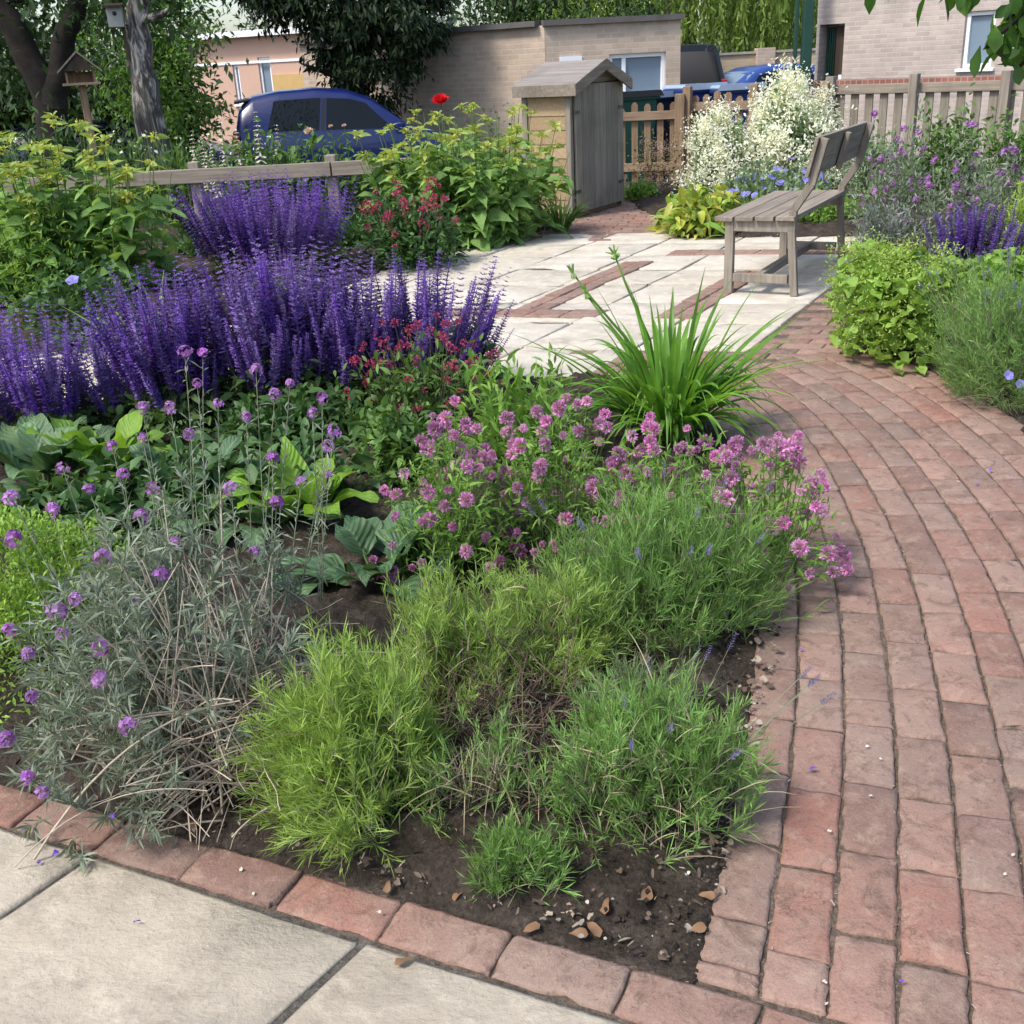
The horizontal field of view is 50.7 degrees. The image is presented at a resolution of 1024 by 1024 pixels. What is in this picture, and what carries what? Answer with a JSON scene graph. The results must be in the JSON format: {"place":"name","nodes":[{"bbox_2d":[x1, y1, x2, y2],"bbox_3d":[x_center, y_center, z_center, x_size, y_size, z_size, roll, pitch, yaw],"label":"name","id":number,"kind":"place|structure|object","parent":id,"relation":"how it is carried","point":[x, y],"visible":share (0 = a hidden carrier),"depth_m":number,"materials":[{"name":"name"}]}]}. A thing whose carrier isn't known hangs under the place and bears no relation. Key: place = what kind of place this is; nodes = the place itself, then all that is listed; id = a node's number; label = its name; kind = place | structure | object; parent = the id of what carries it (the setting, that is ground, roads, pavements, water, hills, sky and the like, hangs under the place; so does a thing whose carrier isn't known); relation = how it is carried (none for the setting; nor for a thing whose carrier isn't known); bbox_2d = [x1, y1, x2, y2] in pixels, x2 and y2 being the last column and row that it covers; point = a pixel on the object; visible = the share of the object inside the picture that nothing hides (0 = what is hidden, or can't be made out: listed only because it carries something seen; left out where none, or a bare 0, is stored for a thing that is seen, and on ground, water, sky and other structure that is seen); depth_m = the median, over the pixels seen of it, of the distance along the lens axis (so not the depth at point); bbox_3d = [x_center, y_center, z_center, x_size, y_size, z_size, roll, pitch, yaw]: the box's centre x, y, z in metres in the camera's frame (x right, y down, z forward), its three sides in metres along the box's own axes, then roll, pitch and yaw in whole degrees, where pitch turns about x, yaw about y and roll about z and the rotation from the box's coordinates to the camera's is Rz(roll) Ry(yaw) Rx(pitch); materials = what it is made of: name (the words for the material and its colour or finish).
{"place":"outdoors","nodes":[
{"label":"outdoors","id":0,"kind":"place"},
{"bbox_2d":[0,194,551,355],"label":"soil","id":1,"kind":"structure","parent":0,"point":[188,261],"depth_m":8.13,"materials":[{"name":"brown soil"}]},
{"bbox_2d":[0,182,116,307],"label":"shrub","id":2,"kind":"object","parent":1,"relation":"on","point":[13,259],"visible":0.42,"depth_m":7.04,"materials":[{"name":"green plant"}]},
{"bbox_2d":[4,253,150,358],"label":"geranium groundcover","id":3,"kind":"object","parent":1,"relation":"on","point":[75,300],"visible":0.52,"depth_m":6.20,"materials":[{"name":"green plant"}]},
{"bbox_2d":[57,50,101,169],"bbox_3d":[-4.310,-3.792,11.110,0.420,1.750,0.340,-11,24,-18],"label":"bird table","id":4,"kind":"object","parent":1,"relation":"on","point":[81,80],"visible":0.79,"depth_m":10.89,"materials":[{"name":"brown wood"}]},
{"bbox_2d":[0,111,187,307],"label":"jerusalem sage","id":5,"kind":"object","parent":1,"relation":"on","point":[112,216],"visible":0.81,"depth_m":7.15,"materials":[{"name":"green plant"}]},
{"bbox_2d":[0,90,188,226],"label":"leafy border","id":6,"kind":"object","parent":1,"relation":"on","point":[59,133],"visible":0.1,"depth_m":11.16,"materials":[{"name":"green plant"}]},
{"bbox_2d":[0,0,272,209],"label":"twin trunk tree","id":7,"kind":"object","parent":1,"relation":"on","point":[38,72],"visible":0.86,"depth_m":11.83,"materials":[{"name":"green plant"}]},
{"bbox_2d":[63,130,303,224],"bbox_3d":[-3.378,-3.437,11.171,2.596,1.011,0.913,-3,22,0],"label":"leafy border","id":8,"kind":"object","parent":1,"relation":"on","point":[169,158],"visible":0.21,"depth_m":11.07,"materials":[{"name":"green plant"}]},
{"bbox_2d":[94,0,280,214],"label":"birch tree","id":9,"kind":"object","parent":1,"relation":"on","point":[147,109],"visible":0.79,"depth_m":11.15,"materials":[{"name":"grey plant"}]},
{"bbox_2d":[3,154,414,221],"bbox_3d":[-2.654,-2.890,10.060,4.002,0.729,0.148,-3,22,0],"label":"knee rail","id":10,"kind":"object","parent":1,"relation":"on","point":[193,173],"visible":0.46,"depth_m":9.90,"materials":[{"name":"wood"}]},
{"bbox_2d":[166,166,362,278],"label":"salvia clump","id":11,"kind":"object","parent":1,"relation":"on","point":[243,230],"visible":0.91,"depth_m":7.74,"materials":[{"name":"purple plant"}]},
{"bbox_2d":[212,118,400,216],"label":"peony bush","id":12,"kind":"object","parent":1,"relation":"on","point":[310,144],"visible":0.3,"depth_m":10.73,"materials":[{"name":"green plant"}]},
{"bbox_2d":[317,206,389,252],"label":"undergrowth","id":13,"kind":"object","parent":1,"relation":"on","point":[350,237],"visible":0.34,"depth_m":9.03,"materials":[{"name":"green plant"}]},
{"bbox_2d":[352,176,469,273],"bbox_3d":[-0.751,-2.199,8.283,0.854,0.685,0.904,-11,24,-19],"label":"crimson valerian","id":14,"kind":"object","parent":1,"relation":"on","point":[407,234],"visible":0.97,"depth_m":8.20,"materials":[{"name":"green plant"}]},
{"bbox_2d":[347,102,580,251],"bbox_3d":[-0.394,-2.772,9.278,1.952,1.404,1.399,-3,22,0],"label":"jerusalem sage","id":15,"kind":"object","parent":1,"relation":"on","point":[490,202],"visible":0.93,"depth_m":9.00,"materials":[{"name":"green plant"}]},
{"bbox_2d":[0,828,628,1023],"bbox_3d":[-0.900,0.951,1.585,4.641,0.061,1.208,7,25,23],"label":"front patio","id":16,"kind":"structure","parent":0,"point":[76,947],"depth_m":1.87,"materials":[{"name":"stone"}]},
{"bbox_2d":[181,16,456,143],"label":"rendered building","id":17,"kind":"structure","parent":0,"point":[275,65],"depth_m":26.91,"materials":[{"name":"pink concrete"}]},
{"bbox_2d":[201,603,458,886],"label":"lavender bush","id":18,"kind":"object","parent":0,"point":[339,731],"visible":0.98,"depth_m":2.11,"materials":[{"name":"plant"}]},
{"bbox_2d":[0,371,780,984],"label":"soil","id":19,"kind":"structure","parent":0,"point":[444,863],"depth_m":2.23,"materials":[{"name":"brown soil"}]},
{"bbox_2d":[0,411,115,508],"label":"broad leaved plant","id":20,"kind":"object","parent":19,"relation":"on","point":[38,455],"visible":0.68,"depth_m":4.04,"materials":[{"name":"green plant"}]},
{"bbox_2d":[0,296,115,469],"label":"salvia clump","id":21,"kind":"object","parent":19,"relation":"on","point":[43,393],"visible":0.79,"depth_m":4.29,"materials":[{"name":"purple plant"}]},
{"bbox_2d":[0,500,144,745],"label":"hebe bush","id":22,"kind":"object","parent":19,"relation":"on","point":[8,589],"visible":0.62,"depth_m":2.74,"materials":[{"name":"green plant"}]},
{"bbox_2d":[26,402,178,486],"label":"broad leaved plant","id":23,"kind":"object","parent":19,"relation":"on","point":[128,425],"visible":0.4,"depth_m":3.99,"materials":[{"name":"green plant"}]},
{"bbox_2d":[54,299,168,437],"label":"salvia clump","id":24,"kind":"object","parent":19,"relation":"on","point":[107,390],"visible":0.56,"depth_m":4.46,"materials":[{"name":"purple plant"}]},
{"bbox_2d":[80,262,239,444],"bbox_3d":[-1.480,-0.653,4.633,0.667,0.818,0.803,-19,27,-33],"label":"salvia clump","id":25,"kind":"object","parent":19,"relation":"on","point":[160,360],"visible":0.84,"depth_m":4.45,"materials":[{"name":"purple plant"}]},
{"bbox_2d":[72,435,263,534],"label":"broad leaved plant","id":26,"kind":"object","parent":19,"relation":"on","point":[229,443],"visible":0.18,"depth_m":3.73,"materials":[{"name":"green plant"}]},
{"bbox_2d":[0,432,380,555],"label":"leafy perennial","id":27,"kind":"object","parent":19,"relation":"on","point":[105,494],"visible":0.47,"depth_m":3.63,"materials":[{"name":"green plant"}]},
{"bbox_2d":[0,345,427,876],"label":"perennial wallflower","id":28,"kind":"object","parent":19,"relation":"on","point":[185,723],"visible":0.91,"depth_m":2.27,"materials":[{"name":"grey plant"}]},
{"bbox_2d":[153,462,344,563],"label":"broad leaved plant","id":29,"kind":"object","parent":19,"relation":"on","point":[257,513],"visible":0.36,"depth_m":3.47,"materials":[{"name":"green plant"}]},
{"bbox_2d":[166,233,381,429],"bbox_3d":[-1.008,-0.764,4.718,0.897,0.876,0.832,-3,22,0],"label":"salvia clump","id":30,"kind":"object","parent":19,"relation":"on","point":[257,334],"visible":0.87,"depth_m":4.54,"materials":[{"name":"purple plant"}]},
{"bbox_2d":[210,435,378,520],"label":"broad leaved plant","id":31,"kind":"object","parent":19,"relation":"on","point":[294,458],"visible":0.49,"depth_m":3.54,"materials":[{"name":"green plant"}]},
{"bbox_2d":[206,382,390,462],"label":"leafy perennial","id":32,"kind":"object","parent":19,"relation":"on","point":[299,423],"visible":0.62,"depth_m":4.31,"materials":[{"name":"green plant"}]},
{"bbox_2d":[273,250,422,414],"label":"salvia clump","id":33,"kind":"object","parent":19,"relation":"on","point":[344,347],"visible":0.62,"depth_m":4.63,"materials":[{"name":"purple plant"}]},
{"bbox_2d":[267,501,479,605],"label":"broad leaved plant","id":34,"kind":"object","parent":19,"relation":"on","point":[362,537],"visible":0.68,"depth_m":3.20,"materials":[{"name":"green plant"}]},
{"bbox_2d":[347,394,449,490],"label":"astrantia foliage","id":35,"kind":"object","parent":19,"relation":"on","point":[391,444],"visible":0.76,"depth_m":3.89,"materials":[{"name":"green plant"}]},
{"bbox_2d":[15,565,782,962],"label":"leaf litter","id":36,"kind":"object","parent":19,"relation":"on","point":[365,860],"visible":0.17,"depth_m":2.12,"materials":[{"name":"brown plant"}]},
{"bbox_2d":[311,248,514,410],"bbox_3d":[-0.464,-0.779,4.864,0.972,0.788,0.761,-3,22,0],"label":"salvia clump","id":37,"kind":"object","parent":19,"relation":"on","point":[426,306],"visible":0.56,"depth_m":4.75,"materials":[{"name":"purple plant"}]},
{"bbox_2d":[332,311,505,435],"bbox_3d":[-0.367,-0.571,4.477,0.751,0.519,0.484,-13,25,-23],"label":"crimson valerian","id":38,"kind":"object","parent":19,"relation":"on","point":[443,381],"visible":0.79,"depth_m":4.45,"materials":[{"name":"green plant"}]},
{"bbox_2d":[369,395,526,603],"bbox_3d":[-0.195,-0.072,3.164,0.485,0.569,0.529,-3,22,0],"label":"globe flower plant","id":39,"kind":"object","parent":19,"relation":"on","point":[450,486],"visible":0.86,"depth_m":3.12,"materials":[{"name":"green plant"}]},
{"bbox_2d":[344,538,557,738],"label":"lavender bush","id":40,"kind":"object","parent":19,"relation":"on","point":[424,616],"visible":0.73,"depth_m":2.52,"materials":[{"name":"plant"}]},
{"bbox_2d":[364,574,619,807],"bbox_3d":[-0.056,0.403,2.393,0.708,0.436,0.719,-3,22,0],"label":"dead lavender","id":41,"kind":"object","parent":19,"relation":"on","point":[492,700],"visible":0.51,"depth_m":2.41,"materials":[{"name":"plant"}]},
{"bbox_2d":[434,342,594,486],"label":"leafy perennial","id":42,"kind":"object","parent":19,"relation":"on","point":[499,403],"visible":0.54,"depth_m":3.92,"materials":[{"name":"green plant"}]},
{"bbox_2d":[469,392,650,567],"bbox_3d":[0.137,-0.099,3.235,0.605,0.547,0.501,-3,22,0],"label":"globe flower plant","id":43,"kind":"object","parent":19,"relation":"on","point":[538,466],"visible":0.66,"depth_m":3.19,"materials":[{"name":"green plant"}]},
{"bbox_2d":[495,449,814,670],"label":"lavender bush","id":44,"kind":"object","parent":19,"relation":"on","point":[668,578],"visible":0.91,"depth_m":2.76,"materials":[{"name":"plant"}]},
{"bbox_2d":[503,245,812,472],"bbox_3d":[0.582,-0.615,4.157,1.245,0.828,1.130,-3,22,0],"label":"daylily","id":45,"kind":"object","parent":19,"relation":"on","point":[676,388],"visible":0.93,"depth_m":4.10,"materials":[{"name":"green plant"}]},
{"bbox_2d":[571,411,775,564],"bbox_3d":[0.462,-0.055,3.143,0.611,0.523,0.562,-3,22,0],"label":"globe flower plant","id":46,"kind":"object","parent":19,"relation":"on","point":[650,432],"visible":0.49,"depth_m":3.08,"materials":[{"name":"pink plant"}]},
{"bbox_2d":[531,632,837,873],"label":"lavender bush","id":47,"kind":"object","parent":19,"relation":"on","point":[635,751],"visible":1,"depth_m":2.08,"materials":[{"name":"plant"}]},
{"bbox_2d":[707,430,853,615],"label":"globe flower plant","id":48,"kind":"object","parent":19,"relation":"on","point":[789,447],"visible":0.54,"depth_m":3.02,"materials":[{"name":"green plant"}]},
{"bbox_2d":[3,0,816,86],"label":"sky","id":49,"kind":"structure","parent":0,"point":[226,17],"materials":[{"name":"white"}]},
{"bbox_2d":[0,232,882,398],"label":"patio","id":50,"kind":"structure","parent":0,"point":[538,267],"depth_m":7.24,"materials":[{"name":"stone"}]},
{"bbox_2d":[422,248,856,319],"bbox_3d":[1.232,-1.593,7.428,3.866,0.066,1.667,-20,28,-35],"label":"patio brick band","id":51,"kind":"object","parent":50,"relation":"on","point":[542,307],"visible":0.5,"depth_m":6.95,"materials":[{"name":"red brick"}]},
{"bbox_2d":[715,121,874,296],"bbox_3d":[1.876,-2.026,7.120,0.665,0.938,1.380,9,25,27],"label":"garden bench","id":52,"kind":"object","parent":50,"relation":"on","point":[782,212],"visible":0.97,"depth_m":6.81,"materials":[{"name":"wood"}]},
{"bbox_2d":[394,681,594,843],"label":"lavender bush","id":53,"kind":"object","parent":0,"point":[503,786],"visible":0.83,"depth_m":2.15,"materials":[{"name":"plant"}]},
{"bbox_2d":[0,92,1010,210],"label":"ground","id":54,"kind":"structure","parent":0,"point":[624,182],"depth_m":13.37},
{"bbox_2d":[0,119,234,197],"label":"flowering plant","id":55,"kind":"object","parent":54,"relation":"on","point":[104,125],"visible":0.04,"depth_m":16.71,"materials":[{"name":"green plant"}]},
{"bbox_2d":[0,0,236,209],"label":"background tree","id":56,"kind":"object","parent":54,"relation":"on","point":[23,115],"visible":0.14,"depth_m":16.59,"materials":[{"name":"green plant"}]},
{"bbox_2d":[50,0,245,201],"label":"leafy tree","id":57,"kind":"object","parent":54,"relation":"on","point":[184,113],"visible":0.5,"depth_m":14.90,"materials":[{"name":"green plant"}]},
{"bbox_2d":[218,0,461,193],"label":"yew tree","id":58,"kind":"object","parent":54,"relation":"on","point":[361,31],"visible":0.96,"depth_m":16.21,"materials":[{"name":"green plant"}]},
{"bbox_2d":[232,87,460,196],"bbox_3d":[-2.480,-5.462,16.089,3.320,1.644,1.910,-8,23,-11],"label":"blue hatchback","id":59,"kind":"object","parent":54,"relation":"on","point":[319,110],"visible":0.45,"depth_m":15.22,"materials":[{"name":"blue paint"}]},
{"bbox_2d":[292,13,683,172],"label":"brick outbuilding","id":60,"kind":"structure","parent":54,"relation":"on","point":[489,67],"depth_m":16.65,"materials":[{"name":"brick"}]},
{"bbox_2d":[609,52,664,90],"bbox_3d":[1.912,-6.715,16.620,0.891,0.630,0.070,-6,23,-8],"label":"window","id":61,"kind":"structure","parent":60,"relation":"in","point":[647,70],"depth_m":16.61,"materials":[{"name":"white glass"}]},
{"bbox_2d":[424,0,689,27],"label":"background tree","id":62,"kind":"object","parent":54,"relation":"on","point":[515,10],"visible":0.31,"depth_m":24.24,"materials":[{"name":"green plant"}]},
{"bbox_2d":[623,89,663,181],"bbox_3d":[1.523,-4.767,14.192,0.661,1.428,0.746,-11,24,-18],"label":"wheelie bin","id":63,"kind":"object","parent":54,"relation":"on","point":[641,99],"visible":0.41,"depth_m":13.79,"materials":[{"name":"green plastic"}]},
{"bbox_2d":[523,0,817,54],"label":"weeping willow","id":64,"kind":"object","parent":54,"relation":"on","point":[737,23],"visible":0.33,"depth_m":30.32,"materials":[{"name":"green plant"}]},
{"bbox_2d":[680,44,726,83],"bbox_3d":[3.901,-9.693,24.980,2.090,2.030,4.470,-1,23,6],"label":"parked van","id":65,"kind":"object","parent":54,"relation":"on","point":[700,63],"visible":0.17,"depth_m":22.74,"materials":[{"name":"black paint"}]},
{"bbox_2d":[719,47,815,72],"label":"boundary wall","id":66,"kind":"structure","parent":54,"relation":"on","point":[731,60],"depth_m":25.91,"materials":[{"name":"beige brick"}]},
{"bbox_2d":[723,63,814,122],"bbox_3d":[5.383,-9.274,24.421,3.770,1.541,1.950,-14,25,-24],"label":"parked car","id":67,"kind":"object","parent":54,"relation":"on","point":[751,73],"visible":0.12,"depth_m":23.74,"materials":[{"name":"blue paint"}]},
{"bbox_2d":[790,0,814,139],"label":"drainpipe post","id":68,"kind":"object","parent":54,"relation":"on","point":[807,31],"visible":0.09,"depth_m":17.08,"materials":[{"name":"green metal"}]},
{"bbox_2d":[810,0,1023,155],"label":"brick house","id":69,"kind":"structure","parent":54,"relation":"on","point":[886,41],"depth_m":16.57,"materials":[{"name":"beige brick"}]},
{"bbox_2d":[954,10,995,71],"bbox_3d":[6.836,-6.885,15.811,0.200,0.818,0.572,-23,30,-40],"label":"window","id":70,"kind":"structure","parent":69,"relation":"in","point":[978,22],"depth_m":15.85,"materials":[{"name":"white glass"}]},
{"bbox_2d":[0,181,1023,1023],"bbox_3d":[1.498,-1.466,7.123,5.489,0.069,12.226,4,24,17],"label":"brick path","id":71,"kind":"structure","parent":0,"point":[860,985],"depth_m":2.28,"materials":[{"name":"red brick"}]},
{"bbox_2d":[512,58,632,216],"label":"tool shed","id":72,"kind":"structure","parent":71,"relation":"on","point":[581,101],"depth_m":10.39,"materials":[{"name":"grey wood"}]},
{"bbox_2d":[573,83,601,211],"bbox_3d":[0.727,-3.515,10.448,0.031,1.159,0.533,11,26,30],"label":"door","id":73,"kind":"structure","parent":72,"relation":"in","point":[586,105],"depth_m":10.43,"materials":[{"name":"grey wood"}]},
{"bbox_2d":[600,81,623,206],"bbox_3d":[0.999,-3.696,10.852,0.031,1.159,0.501,11,26,30],"label":"door","id":74,"kind":"structure","parent":72,"relation":"in","point":[611,93],"depth_m":10.83,"materials":[{"name":"grey wood"}]},
{"bbox_2d":[623,93,684,183],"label":"picket gate","id":75,"kind":"structure","parent":71,"relation":"on","point":[674,114],"depth_m":12.67,"materials":[{"name":"brown wood"}]},
{"bbox_2d":[456,805,583,907],"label":"lavender bush","id":76,"kind":"object","parent":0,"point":[511,846],"visible":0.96,"depth_m":1.97,"materials":[{"name":"plant"}]},
{"bbox_2d":[477,545,646,695],"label":"lavender bush","id":77,"kind":"object","parent":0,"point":[590,649],"visible":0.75,"depth_m":2.64,"materials":[{"name":"plant"}]},
{"bbox_2d":[571,641,711,721],"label":"lavender bush","id":78,"kind":"object","parent":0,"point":[626,668],"visible":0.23,"depth_m":2.43,"materials":[{"name":"plant"}]},
{"bbox_2d":[624,176,1023,435],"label":"soil","id":79,"kind":"structure","parent":0,"point":[652,205],"depth_m":8.91,"materials":[{"name":"brown soil"}]},
{"bbox_2d":[623,120,689,187],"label":"blush shrub","id":80,"kind":"object","parent":79,"relation":"on","point":[651,166],"visible":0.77,"depth_m":12.06,"materials":[{"name":"green plant"}]},
{"bbox_2d":[645,178,745,239],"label":"gold hosta","id":81,"kind":"object","parent":79,"relation":"on","point":[684,212],"visible":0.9,"depth_m":9.04,"materials":[{"name":"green plant"}]},
{"bbox_2d":[667,94,774,193],"bbox_3d":[2.157,-3.705,11.139,1.028,1.119,1.032,18,30,40],"label":"white valerian","id":82,"kind":"object","parent":79,"relation":"on","point":[720,148],"visible":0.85,"depth_m":11.01,"materials":[{"name":"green plant"}]},
{"bbox_2d":[683,81,828,182],"bbox_3d":[2.745,-4.287,12.287,1.653,1.081,0.152,9,25,27],"label":"picket fence","id":83,"kind":"object","parent":79,"relation":"on","point":[691,103],"visible":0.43,"depth_m":12.39,"materials":[{"name":"brown wood"}]},
{"bbox_2d":[713,155,841,216],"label":"blue geranium","id":84,"kind":"object","parent":79,"relation":"on","point":[787,183],"visible":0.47,"depth_m":9.54,"materials":[{"name":"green plant"}]},
{"bbox_2d":[737,52,856,189],"bbox_3d":[2.913,-4.014,11.292,1.505,1.475,1.346,-3,22,0],"label":"white valerian","id":85,"kind":"object","parent":79,"relation":"on","point":[781,148],"visible":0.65,"depth_m":11.06,"materials":[{"name":"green plant"}]},
{"bbox_2d":[739,184,908,223],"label":"geranium","id":86,"kind":"object","parent":79,"relation":"on","point":[825,209],"visible":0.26,"depth_m":9.18,"materials":[{"name":"green plant"}]},
{"bbox_2d":[833,119,913,199],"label":"green shrub","id":87,"kind":"object","parent":79,"relation":"on","point":[879,149],"visible":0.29,"depth_m":10.27,"materials":[{"name":"green plant"}]},
{"bbox_2d":[847,198,923,259],"bbox_3d":[2.542,-1.908,7.359,0.488,0.466,0.568,-3,22,0],"label":"catmint","id":88,"kind":"object","parent":79,"relation":"on","point":[891,226],"visible":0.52,"depth_m":7.29,"materials":[{"name":"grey plant"}]},
{"bbox_2d":[844,88,941,239],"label":"perennial wallflower","id":89,"kind":"object","parent":79,"relation":"on","point":[877,183],"visible":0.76,"depth_m":8.20,"materials":[{"name":"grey plant"}]},
{"bbox_2d":[819,226,975,375],"bbox_3d":[1.882,-1.050,5.208,0.738,0.654,0.869,-3,22,0],"label":"ladys mantle","id":90,"kind":"object","parent":79,"relation":"on","point":[890,300],"visible":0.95,"depth_m":5.11,"materials":[{"name":"green plant"}]},
{"bbox_2d":[826,70,1023,178],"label":"picket fence","id":91,"kind":"object","parent":79,"relation":"on","point":[1004,88],"visible":0.52,"depth_m":11.18,"materials":[{"name":"beige wood"}]},
{"bbox_2d":[864,0,1023,84],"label":"maple tree","id":92,"kind":"object","parent":79,"relation":"on","point":[1010,28],"visible":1,"depth_m":4.81,"materials":[{"name":"green plant"}]},
{"bbox_2d":[897,82,990,209],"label":"green shrub","id":93,"kind":"object","parent":79,"relation":"on","point":[937,136],"visible":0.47,"depth_m":9.42,"materials":[{"name":"green plant"}]},
{"bbox_2d":[892,109,1013,262],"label":"perennial wallflower","id":94,"kind":"object","parent":79,"relation":"on","point":[955,189],"visible":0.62,"depth_m":7.22,"materials":[{"name":"grey plant"}]},
{"bbox_2d":[910,196,1023,279],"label":"salvia clump","id":95,"kind":"object","parent":79,"relation":"on","point":[973,241],"visible":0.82,"depth_m":6.61,"materials":[{"name":"purple plant"}]},
{"bbox_2d":[912,232,1023,415],"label":"lavender bush","id":96,"kind":"object","parent":79,"relation":"on","point":[993,365],"visible":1,"depth_m":4.48,"materials":[{"name":"green plant"}]},
{"bbox_2d":[935,247,1023,298],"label":"ladys mantle","id":97,"kind":"object","parent":79,"relation":"on","point":[992,259],"visible":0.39,"depth_m":6.18,"materials":[{"name":"green plant"}]},
{"bbox_2d":[970,138,1023,235],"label":"perennial wallflower","id":98,"kind":"object","parent":79,"relation":"on","point":[1015,171],"visible":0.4,"depth_m":7.95,"materials":[{"name":"purple plant"}]},
{"bbox_2d":[976,94,1023,215],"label":"green shrub","id":99,"kind":"object","parent":79,"relation":"on","point":[1019,142],"visible":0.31,"depth_m":8.61,"materials":[{"name":"green plant"}]},
{"bbox_2d":[985,176,1023,254],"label":"lime spurge","id":100,"kind":"object","parent":79,"relation":"on","point":[1020,210],"visible":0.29,"depth_m":7.16,"materials":[{"name":"green plant"}]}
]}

